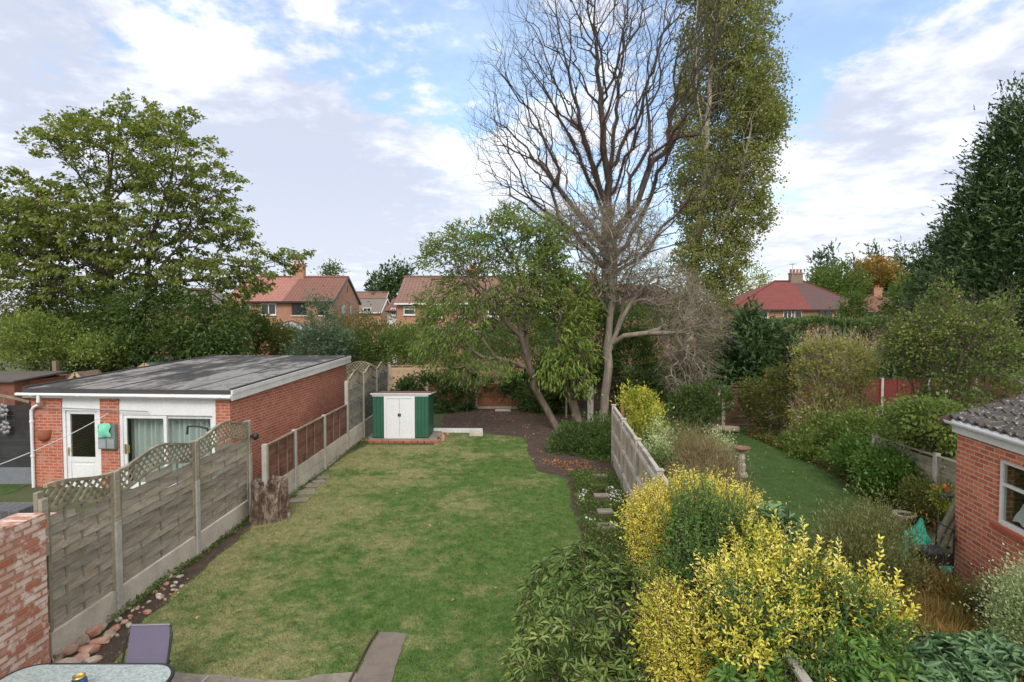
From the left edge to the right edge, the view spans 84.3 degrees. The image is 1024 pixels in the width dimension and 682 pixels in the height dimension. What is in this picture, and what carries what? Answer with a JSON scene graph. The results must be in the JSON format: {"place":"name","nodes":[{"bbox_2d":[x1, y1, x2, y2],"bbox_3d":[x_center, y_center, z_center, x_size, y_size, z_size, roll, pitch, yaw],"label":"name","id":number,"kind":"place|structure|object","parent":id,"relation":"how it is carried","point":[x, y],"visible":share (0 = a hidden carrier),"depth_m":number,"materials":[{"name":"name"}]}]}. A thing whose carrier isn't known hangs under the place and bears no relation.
{"place":"outdoors","nodes":[
{"label":"outdoors","id":0,"kind":"place"},
{"bbox_2d":[90,520,251,662],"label":"flower bed","id":1,"kind":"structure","parent":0,"point":[109,651],"depth_m":8.27,"materials":[{"name":"soil"}]},
{"bbox_2d":[107,515,249,623],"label":"border plants","id":2,"kind":"object","parent":1,"relation":"on","point":[232,531],"visible":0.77,"depth_m":9.00,"materials":[{"name":"green plant"}]},
{"bbox_2d":[171,672,356,681],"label":"patio","id":3,"kind":"structure","parent":0,"point":[190,677],"depth_m":6.44,"materials":[{"name":"stone"}]},
{"bbox_2d":[0,513,50,677],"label":"old brick wall","id":4,"kind":"structure","parent":3,"relation":"on","point":[24,623],"depth_m":6.01,"materials":[{"name":"brick"}]},
{"bbox_2d":[0,663,174,681],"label":"garden table","id":5,"kind":"object","parent":3,"relation":"on","point":[108,672],"visible":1,"depth_m":5.42,"materials":[{"name":"grey glass"}]},
{"bbox_2d":[118,623,172,663],"bbox_3d":[-3.865,3.544,5.779,0.560,0.999,0.671,0,2,0],"label":"folding chair","id":6,"kind":"object","parent":3,"relation":"on","point":[149,643],"visible":0.79,"depth_m":6.03,"materials":[{"name":"purple fabric"}]},
{"bbox_2d":[227,260,361,358],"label":"house","id":7,"kind":"structure","parent":0,"point":[281,300],"depth_m":49.20,"materials":[{"name":"brick"}]},
{"bbox_2d":[111,433,598,681],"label":"lawn","id":8,"kind":"structure","parent":0,"point":[418,647],"depth_m":9.13,"materials":[{"name":"plant"}]},
{"bbox_2d":[248,474,291,525],"bbox_3d":[-5.040,3.248,11.662,0.810,0.828,0.801,1,2,26],"label":"tree stump","id":9,"kind":"object","parent":8,"relation":"on","point":[270,502],"visible":0.99,"depth_m":11.43,"materials":[{"name":"wood"}]},
{"bbox_2d":[359,298,389,342],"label":"house","id":10,"kind":"structure","parent":0,"point":[379,305],"depth_m":77.33,"materials":[{"name":"grey tile"}]},
{"bbox_2d":[354,632,405,681],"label":"path","id":11,"kind":"structure","parent":0,"point":[381,658],"depth_m":6.82,"materials":[{"name":"concrete"}]},
{"bbox_2d":[370,390,435,437],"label":"metal shed","id":12,"kind":"structure","parent":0,"point":[408,414],"depth_m":19.20,"materials":[{"name":"green metal"}]},
{"bbox_2d":[387,399,399,436],"bbox_3d":[-4.038,2.613,19.197,0.426,1.320,0.006,0,2,0],"label":"door","id":13,"kind":"structure","parent":12,"relation":"in","point":[392,404],"depth_m":19.19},
{"bbox_2d":[399,399,411,436],"bbox_3d":[-3.606,2.613,19.197,0.426,1.320,0.006,0,2,0],"label":"door","id":14,"kind":"structure","parent":12,"relation":"in","point":[405,405],"depth_m":19.19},
{"bbox_2d":[0,323,1023,658],"bbox_3d":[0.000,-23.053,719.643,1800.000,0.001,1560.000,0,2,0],"label":"ground","id":15,"kind":"structure","parent":0,"point":[24,493],"depth_m":14.88,"materials":[{"name":"soil"}]},
{"bbox_2d":[0,394,31,483],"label":"black panel fence","id":16,"kind":"object","parent":15,"relation":"on","point":[16,471],"visible":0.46,"depth_m":14.11,"materials":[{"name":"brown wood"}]},
{"bbox_2d":[0,371,67,420],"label":"garden shed","id":17,"kind":"structure","parent":15,"relation":"on","point":[12,383],"depth_m":21.28,"materials":[{"name":"red wood"}]},
{"bbox_2d":[0,502,71,629],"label":"coping wall","id":18,"kind":"structure","parent":15,"relation":"on","point":[7,509],"depth_m":7.11,"materials":[{"name":"concrete"}]},
{"bbox_2d":[0,302,88,370],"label":"rounded shrub","id":19,"kind":"object","parent":15,"relation":"on","point":[28,342],"visible":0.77,"depth_m":23.98,"materials":[{"name":"green plant"}]},
{"bbox_2d":[0,261,92,370],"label":"willow bush","id":20,"kind":"object","parent":15,"relation":"on","point":[12,301],"visible":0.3,"depth_m":27.06,"materials":[{"name":"green plant"}]},
{"bbox_2d":[60,326,134,369],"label":"rounded shrub","id":21,"kind":"object","parent":15,"relation":"on","point":[75,349],"visible":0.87,"depth_m":23.73,"materials":[{"name":"green plant"}]},
{"bbox_2d":[10,259,265,375],"bbox_3d":[-17.804,-0.530,26.293,13.920,7.396,6.577,0,2,10],"label":"sumac tree","id":22,"kind":"object","parent":15,"relation":"on","point":[207,335],"visible":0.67,"depth_m":25.07,"materials":[{"name":"green plant"}]},
{"bbox_2d":[33,420,252,662],"bbox_3d":[-5.467,2.671,9.170,0.105,2.170,5.225,0,2,0],"label":"trellis top fence","id":23,"kind":"object","parent":15,"relation":"on","point":[116,555],"visible":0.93,"depth_m":8.20,"materials":[{"name":"grey wood"}]},
{"bbox_2d":[0,87,316,372],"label":"maple tree","id":24,"kind":"object","parent":15,"relation":"on","point":[32,210],"visible":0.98,"depth_m":25.85,"materials":[{"name":"green plant"}]},
{"bbox_2d":[14,354,350,487],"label":"garage","id":25,"kind":"structure","parent":15,"relation":"on","point":[272,397],"depth_m":13.99,"materials":[{"name":"brick"}]},
{"bbox_2d":[66,410,98,486],"bbox_3d":[-10.481,2.638,13.836,0.821,1.885,0.129,0,2,0],"label":"door","id":26,"kind":"structure","parent":25,"relation":"in","point":[77,466],"depth_m":13.83,"materials":[{"name":"white plastic"}]},
{"bbox_2d":[98,424,117,448],"bbox_3d":[-9.762,2.307,13.652,0.430,0.600,0.110,0,2,4],"label":"meter box","id":27,"kind":"object","parent":25,"relation":"attached to","point":[111,442],"visible":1,"depth_m":13.61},
{"bbox_2d":[119,412,215,487],"bbox_3d":[-8.291,2.650,13.700,2.440,1.870,0.120,0,2,4],"label":"patio door","id":28,"kind":"structure","parent":25,"relation":"in","point":[123,416],"depth_m":13.67,"materials":[{"name":"white plastic"}]},
{"bbox_2d":[221,300,279,354],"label":"dark bush","id":29,"kind":"object","parent":15,"relation":"on","point":[262,320],"visible":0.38,"depth_m":29.84,"materials":[{"name":"green plant"}]},
{"bbox_2d":[245,312,310,354],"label":"olive bush","id":30,"kind":"object","parent":15,"relation":"on","point":[283,332],"visible":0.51,"depth_m":30.14,"materials":[{"name":"green plant"}]},
{"bbox_2d":[261,381,348,496],"bbox_3d":[-5.154,2.447,14.713,0.100,2.200,5.890,0,2,0],"label":"lap fence","id":31,"kind":"object","parent":15,"relation":"on","point":[299,456],"visible":0.88,"depth_m":14.26,"materials":[{"name":"brown wood"}]},
{"bbox_2d":[275,285,363,369],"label":"eucalyptus tree","id":32,"kind":"object","parent":15,"relation":"on","point":[325,336],"visible":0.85,"depth_m":27.18,"materials":[{"name":"green plant"}]},
{"bbox_2d":[321,299,407,370],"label":"brownish bush","id":33,"kind":"object","parent":15,"relation":"on","point":[374,325],"visible":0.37,"depth_m":30.61,"materials":[{"name":"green plant"}]},
{"bbox_2d":[347,361,388,447],"bbox_3d":[-5.120,2.098,20.523,0.100,2.460,5.641,0,2,0],"label":"tall trellis fence","id":34,"kind":"object","parent":15,"relation":"on","point":[360,413],"visible":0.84,"depth_m":19.40,"materials":[{"name":"grey wood"}]},
{"bbox_2d":[313,313,440,374],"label":"mixed hedge","id":35,"kind":"object","parent":15,"relation":"on","point":[399,336],"visible":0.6,"depth_m":29.21,"materials":[{"name":"green plant"}]},
{"bbox_2d":[363,254,422,302],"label":"evergreen","id":36,"kind":"object","parent":15,"relation":"on","point":[389,281],"visible":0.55,"depth_m":90.16,"materials":[{"name":"green plant"}]},
{"bbox_2d":[389,362,482,413],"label":"ivy","id":37,"kind":"object","parent":15,"relation":"on","point":[440,405],"visible":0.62,"depth_m":25.82,"materials":[{"name":"green plant"}]},
{"bbox_2d":[388,364,504,390],"bbox_3d":[-3.200,2.102,27.699,5.700,1.910,0.100,0,2,0],"label":"panel fence","id":38,"kind":"object","parent":15,"relation":"on","point":[395,372],"visible":0.17,"depth_m":27.67,"materials":[{"name":"beige wood"}]},
{"bbox_2d":[426,382,525,408],"bbox_3d":[-1.650,2.496,26.013,4.620,1.250,0.120,0,2,0],"label":"panel fence","id":39,"kind":"object","parent":15,"relation":"on","point":[487,402],"visible":0.51,"depth_m":26.01,"materials":[{"name":"orange wood"}]},
{"bbox_2d":[449,300,555,375],"bbox_3d":[-0.330,0.315,30.829,6.527,5.268,4.581,0,2,0],"label":"tall shrub","id":40,"kind":"object","parent":15,"relation":"on","point":[503,335],"visible":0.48,"depth_m":30.69,"materials":[{"name":"green plant"}]},
{"bbox_2d":[440,409,617,480],"bbox_3d":[0.685,3.323,20.406,7.238,0.001,12.293,0,2,0],"label":"soil bed","id":41,"kind":"object","parent":15,"relation":"on","point":[486,422],"visible":0.46,"depth_m":21.07,"materials":[{"name":"soil"}]},
{"bbox_2d":[397,195,576,429],"bbox_3d":[-0.750,-1.050,20.889,6.580,8.946,4.982,0,2,0],"label":"leaning tree","id":42,"kind":"object","parent":41,"relation":"on","point":[438,337],"visible":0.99,"depth_m":20.46,"materials":[{"name":"green plant"}]},
{"bbox_2d":[523,239,610,427],"bbox_3d":[2.074,-0.360,21.612,3.368,7.546,4.103,0,2,0],"label":"leaning tree","id":43,"kind":"object","parent":41,"relation":"on","point":[562,374],"visible":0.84,"depth_m":20.90,"materials":[{"name":"green plant"}]},
{"bbox_2d":[540,408,610,460],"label":"dark bed shrub","id":44,"kind":"object","parent":41,"relation":"on","point":[594,437],"visible":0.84,"depth_m":17.32,"materials":[{"name":"green plant"}]},
{"bbox_2d":[537,188,737,423],"bbox_3d":[4.777,-1.333,22.132,7.778,9.390,4.920,1,2,14],"label":"pale bark tree","id":45,"kind":"object","parent":41,"relation":"on","point":[610,341],"visible":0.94,"depth_m":21.50,"materials":[{"name":"grey plant"}]},
{"bbox_2d":[478,371,586,414],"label":"ivy","id":46,"kind":"object","parent":15,"relation":"on","point":[505,388],"visible":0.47,"depth_m":25.51,"materials":[{"name":"green plant"}]},
{"bbox_2d":[505,270,698,414],"bbox_3d":[4.075,-0.017,25.443,8.987,6.662,5.106,0,2,0],"label":"laurel tree","id":47,"kind":"object","parent":15,"relation":"on","point":[636,354],"visible":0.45,"depth_m":25.06,"materials":[{"name":"green plant"}]},
{"bbox_2d":[566,478,650,681],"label":"side bed","id":48,"kind":"object","parent":15,"relation":"on","point":[575,505],"visible":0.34,"depth_m":10.93,"materials":[{"name":"soil"}]},
{"bbox_2d":[498,539,659,681],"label":"rhododendron","id":49,"kind":"object","parent":48,"relation":"on","point":[611,665],"visible":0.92,"depth_m":5.56,"materials":[{"name":"green plant"}]},
{"bbox_2d":[567,467,634,585],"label":"bed weeds","id":50,"kind":"object","parent":48,"relation":"on","point":[582,477],"visible":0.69,"depth_m":12.05,"materials":[{"name":"green plant"}]},
{"bbox_2d":[524,371,700,412],"bbox_3d":[4.300,2.261,25.203,7.841,1.780,0.121,1,2,17],"label":"board fence","id":51,"kind":"object","parent":15,"relation":"on","point":[582,403],"visible":0.14,"depth_m":25.15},
{"bbox_2d":[455,0,771,372],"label":"bare tree","id":52,"kind":"object","parent":15,"relation":"on","point":[665,153],"visible":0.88,"depth_m":26.10,"materials":[{"name":"brown plant"}]},
{"bbox_2d":[602,379,679,448],"bbox_3d":[3.693,2.304,16.336,1.864,2.375,2.290,-1,2,-14],"label":"yellow euonymus","id":53,"kind":"object","parent":15,"relation":"on","point":[639,418],"visible":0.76,"depth_m":16.21,"materials":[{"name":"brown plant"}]},
{"bbox_2d":[565,276,736,368],"bbox_3d":[9.710,-1.251,40.696,13.366,7.653,7.113,0,2,0],"label":"screen tree","id":54,"kind":"object","parent":15,"relation":"on","point":[631,314],"visible":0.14,"depth_m":39.60,"materials":[{"name":"green plant"}]},
{"bbox_2d":[638,426,680,479],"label":"green shrub","id":55,"kind":"object","parent":15,"relation":"on","point":[656,460],"visible":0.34,"depth_m":12.07,"materials":[{"name":"green plant"}]},
{"bbox_2d":[642,409,688,471],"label":"variegated shrub","id":56,"kind":"object","parent":15,"relation":"on","point":[654,439],"visible":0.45,"depth_m":12.58,"materials":[{"name":"green plant"}]},
{"bbox_2d":[610,339,738,417],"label":"laurel tree","id":57,"kind":"object","parent":15,"relation":"on","point":[661,388],"visible":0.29,"depth_m":23.84,"materials":[{"name":"green plant"}]},
{"bbox_2d":[624,559,742,681],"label":"privet shrub","id":58,"kind":"object","parent":15,"relation":"on","point":[665,659],"visible":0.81,"depth_m":4.76,"materials":[{"name":"yellow plant"}]},
{"bbox_2d":[629,463,775,613],"bbox_3d":[1.834,2.535,5.412,1.524,2.750,1.016,-2,3,-40],"label":"privet shrub","id":59,"kind":"object","parent":15,"relation":"on","point":[686,539],"visible":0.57,"depth_m":5.38,"materials":[{"name":"green plant"}]},
{"bbox_2d":[608,461,797,590],"bbox_3d":[2.061,2.659,6.362,1.909,2.432,1.968,0,2,0],"label":"privet shrub","id":60,"kind":"object","parent":15,"relation":"on","point":[643,511],"visible":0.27,"depth_m":6.20,"materials":[{"name":"yellow plant"}]},
{"bbox_2d":[611,404,812,681],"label":"closeboard fence","id":61,"kind":"object","parent":15,"relation":"on","point":[632,460],"visible":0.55,"depth_m":12.28,"materials":[{"name":"grey wood"}]},
{"bbox_2d":[661,0,800,364],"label":"poplar tree","id":62,"kind":"object","parent":15,"relation":"on","point":[758,106],"visible":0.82,"depth_m":34.88,"materials":[{"name":"green plant"}]},
{"bbox_2d":[707,256,779,306],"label":"yellowing tree","id":63,"kind":"object","parent":15,"relation":"on","point":[761,276],"visible":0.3,"depth_m":68.60,"materials":[{"name":"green plant"}]},
{"bbox_2d":[699,385,803,426],"bbox_3d":[9.200,2.499,21.564,4.000,1.580,0.371,0,2,0],"label":"slatted fence","id":64,"kind":"object","parent":15,"relation":"on","point":[730,418],"visible":0.12,"depth_m":21.72,"materials":[{"name":"brown wood"}]},
{"bbox_2d":[696,295,816,412],"bbox_3d":[10.309,0.596,24.112,5.411,5.213,4.229,0,2,0],"label":"spreading conifer","id":65,"kind":"object","parent":15,"relation":"on","point":[756,346],"visible":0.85,"depth_m":23.32,"materials":[{"name":"green plant"}]},
{"bbox_2d":[732,359,809,434],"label":"berry shrub","id":66,"kind":"object","parent":15,"relation":"on","point":[750,394],"visible":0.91,"depth_m":19.84,"materials":[{"name":"green plant"}]},
{"bbox_2d":[739,500,810,556],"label":"broad leaf plant","id":67,"kind":"object","parent":15,"relation":"on","point":[781,513],"visible":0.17,"depth_m":5.82,"materials":[{"name":"green plant"}]},
{"bbox_2d":[654,468,921,681],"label":"privet shrub","id":68,"kind":"object","parent":15,"relation":"on","point":[746,565],"visible":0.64,"depth_m":4.54,"materials":[{"name":"yellow plant"}]},
{"bbox_2d":[695,544,934,681],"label":"privet shrub","id":69,"kind":"object","parent":15,"relation":"on","point":[887,645],"visible":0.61,"depth_m":4.30,"materials":[{"name":"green plant"}]},
{"bbox_2d":[699,621,930,681],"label":"leafy plant","id":70,"kind":"object","parent":15,"relation":"on","point":[728,671],"visible":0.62,"depth_m":4.05,"materials":[{"name":"green plant"}]},
{"bbox_2d":[779,322,887,448],"bbox_3d":[10.451,1.520,18.559,3.685,4.719,3.200,-1,2,-27],"label":"tall loose shrub","id":71,"kind":"object","parent":15,"relation":"on","point":[835,402],"visible":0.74,"depth_m":18.25,"materials":[{"name":"green plant"}]},
{"bbox_2d":[775,402,900,471],"bbox_3d":[9.546,2.587,16.897,3.009,1.958,3.988,0,2,0],"label":"cotoneaster bush","id":72,"kind":"object","parent":15,"relation":"on","point":[832,427],"visible":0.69,"depth_m":16.31,"materials":[{"name":"green plant"}]},
{"bbox_2d":[804,256,878,301],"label":"round tree","id":73,"kind":"object","parent":15,"relation":"on","point":[824,280],"visible":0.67,"depth_m":78.19,"materials":[{"name":"green plant"}]},
{"bbox_2d":[745,425,944,526],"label":"lawn edge plants","id":74,"kind":"object","parent":15,"relation":"on","point":[761,435],"visible":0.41,"depth_m":16.50,"materials":[{"name":"green plant"}]},
{"bbox_2d":[822,424,876,486],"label":"glossy shrub","id":75,"kind":"object","parent":15,"relation":"on","point":[843,444],"visible":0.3,"depth_m":14.29,"materials":[{"name":"green plant"}]},
{"bbox_2d":[829,287,876,333],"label":"pointed shrub","id":76,"kind":"object","parent":15,"relation":"on","point":[851,305],"visible":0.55,"depth_m":39.48,"materials":[{"name":"green plant"}]},
{"bbox_2d":[849,248,909,293],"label":"autumn tree","id":77,"kind":"object","parent":15,"relation":"on","point":[872,267],"visible":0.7,"depth_m":80.22,"materials":[{"name":"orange plant"}]},
{"bbox_2d":[838,433,927,508],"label":"glossy shrub","id":78,"kind":"object","parent":15,"relation":"on","point":[888,467],"visible":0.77,"depth_m":12.77,"materials":[{"name":"green plant"}]},
{"bbox_2d":[753,313,1023,394],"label":"clipped hedge","id":79,"kind":"object","parent":15,"relation":"on","point":[817,320],"visible":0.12,"depth_m":28.43,"materials":[{"name":"green plant"}]},
{"bbox_2d":[870,268,925,372],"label":"green tree","id":80,"kind":"object","parent":15,"relation":"on","point":[888,294],"visible":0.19,"depth_m":38.12,"materials":[{"name":"green plant"}]},
{"bbox_2d":[787,378,1023,417],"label":"red panel fence","id":81,"kind":"object","parent":15,"relation":"on","point":[886,389],"visible":0.15,"depth_m":23.69,"materials":[{"name":"wood"}]},
{"bbox_2d":[864,391,956,461],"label":"fruit tree","id":82,"kind":"object","parent":15,"relation":"on","point":[884,412],"visible":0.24,"depth_m":13.17,"materials":[{"name":"green plant"}]},
{"bbox_2d":[872,433,956,510],"bbox_3d":[8.940,3.003,11.922,0.100,1.300,4.100,0,2,0],"label":"boundary fence","id":83,"kind":"object","parent":15,"relation":"on","point":[935,464],"visible":0.21,"depth_m":12.04,"materials":[{"name":"grey wood"}]},
{"bbox_2d":[887,465,955,532],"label":"dark low shrub","id":84,"kind":"object","parent":15,"relation":"on","point":[915,488],"visible":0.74,"depth_m":11.34,"materials":[{"name":"green plant"}]},
{"bbox_2d":[896,517,951,571],"bbox_3d":[6.890,3.362,9.534,0.917,0.737,0.800,0,2,0],"label":"garden netting","id":85,"kind":"object","parent":15,"relation":"on","point":[926,539],"visible":0.19,"depth_m":9.43,"materials":[{"name":"teal plastic"}]},
{"bbox_2d":[882,389,974,489],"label":"fruit tree","id":86,"kind":"object","parent":15,"relation":"on","point":[949,444],"visible":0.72,"depth_m":12.15,"materials":[{"name":"green plant"}]},
{"bbox_2d":[896,211,986,348],"bbox_3d":[23.097,-1.864,29.686,5.601,9.796,5.239,0,2,0],"label":"leylandii tree","id":87,"kind":"object","parent":15,"relation":"on","point":[937,242],"visible":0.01,"depth_m":30.15,"materials":[{"name":"green plant"}]},
{"bbox_2d":[861,252,1023,453],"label":"hawthorn tree","id":88,"kind":"object","parent":15,"relation":"on","point":[937,357],"visible":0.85,"depth_m":15.24,"materials":[{"name":"green plant"}]},
{"bbox_2d":[932,466,954,544],"bbox_3d":[7.426,2.931,9.717,0.300,1.557,0.300,0,2,0],"label":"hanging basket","id":89,"kind":"object","parent":15,"relation":"on","point":[951,496],"visible":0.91,"depth_m":9.68,"materials":[{"name":"green plastic"}]},
{"bbox_2d":[925,481,955,513],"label":"basket plant","id":90,"kind":"object","parent":89,"relation":"in","point":[939,490],"visible":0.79,"depth_m":9.68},
{"bbox_2d":[888,70,1023,374],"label":"leylandii tree","id":91,"kind":"object","parent":15,"relation":"on","point":[991,259],"visible":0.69,"depth_m":25.26,"materials":[{"name":"green plant"}]},
{"bbox_2d":[889,555,1023,681],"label":"ornamental grass","id":92,"kind":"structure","parent":15,"relation":"on","point":[945,614],"depth_m":7.38,"materials":[{"name":"brown plant"}]},
{"bbox_2d":[940,394,1023,597],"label":"brick outhouse","id":93,"kind":"structure","parent":15,"relation":"on","point":[989,500],"depth_m":8.42,"materials":[{"name":"red brick"}]},
{"bbox_2d":[989,459,1023,544],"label":"window","id":94,"kind":"structure","parent":93,"relation":"in","point":[1004,464],"depth_m":8.04,"materials":[{"name":"white paint"}]},
{"bbox_2d":[952,540,1023,646],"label":"shrub","id":95,"kind":"object","parent":15,"relation":"on","point":[1011,607],"visible":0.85,"depth_m":6.50,"materials":[{"name":"green plant"}]},
{"bbox_2d":[966,595,1011,620],"bbox_3d":[6.350,3.655,7.493,0.530,0.330,0.530,0,2,0],"label":"plant pot","id":96,"kind":"object","parent":15,"relation":"on","point":[982,608],"visible":0.18,"depth_m":7.46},
{"bbox_2d":[953,568,1011,615],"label":"potted plant","id":97,"kind":"object","parent":96,"relation":"in","point":[973,588],"visible":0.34,"depth_m":7.54,"materials":[{"name":"green plant"}]},
{"bbox_2d":[0,0,1023,317],"label":"sky","id":98,"kind":"structure","parent":0,"point":[342,118],"materials":[{"name":"blue"}]},
{"bbox_2d":[563,270,699,363],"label":"house","id":99,"kind":"structure","parent":0,"point":[664,348],"depth_m":52.07,"materials":[{"name":"brown tile"}]},
{"bbox_2d":[670,430,900,680],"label":"neighbour lawn","id":100,"kind":"structure","parent":0,"point":[786,486],"depth_m":14.15,"materials":[{"name":"plant"}]},
{"bbox_2d":[657,372,735,438],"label":"red tinged shrub","id":101,"kind":"object","parent":100,"relation":"on","point":[712,409],"visible":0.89,"depth_m":19.34,"materials":[{"name":"green plant"}]},
{"bbox_2d":[643,414,765,502],"bbox_3d":[3.925,2.512,11.890,2.695,2.294,3.779,0,2,0],"label":"heath clump","id":102,"kind":"object","parent":100,"relation":"on","point":[715,457],"visible":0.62,"depth_m":11.81,"materials":[{"name":"brown plant"}]},
{"bbox_2d":[779,468,959,608],"bbox_3d":[5.569,2.936,8.837,2.311,1.688,3.487,2,3,37],"label":"heath bush","id":103,"kind":"object","parent":100,"relation":"on","point":[859,537],"visible":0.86,"depth_m":8.31,"materials":[{"name":"green plant"}]},
{"bbox_2d":[909,521,954,578],"bbox_3d":[6.420,3.295,8.655,0.426,0.963,0.376,0,2,0],"label":"chair","id":104,"kind":"object","parent":100,"relation":"on","point":[944,559],"visible":0.52,"depth_m":8.48,"materials":[{"name":"black plastic"}]},
{"bbox_2d":[877,626,1023,681],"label":"broad leaf plant","id":105,"kind":"object","parent":100,"relation":"on","point":[979,656],"visible":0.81,"depth_m":4.92,"materials":[{"name":"green plant"}]},
{"bbox_2d":[705,269,873,359],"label":"house","id":106,"kind":"structure","parent":0,"point":[795,295],"depth_m":59.02,"materials":[{"name":"red tile"}]},
{"label":"far lawn","id":107,"kind":"structure","parent":0,"visible":0},
{"bbox_2d":[394,264,539,370],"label":"house","id":108,"kind":"structure","parent":107,"relation":"on","point":[410,285],"depth_m":45.58,"materials":[{"name":"tile"}]},
{"bbox_2d":[402,295,569,367],"bbox_3d":[-1.951,-0.372,37.116,12.423,6.165,4.709,0,2,8],"label":"garden hedge","id":109,"kind":"object","parent":107,"relation":"on","point":[530,337],"visible":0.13,"depth_m":36.58,"materials":[{"name":"green plant"}]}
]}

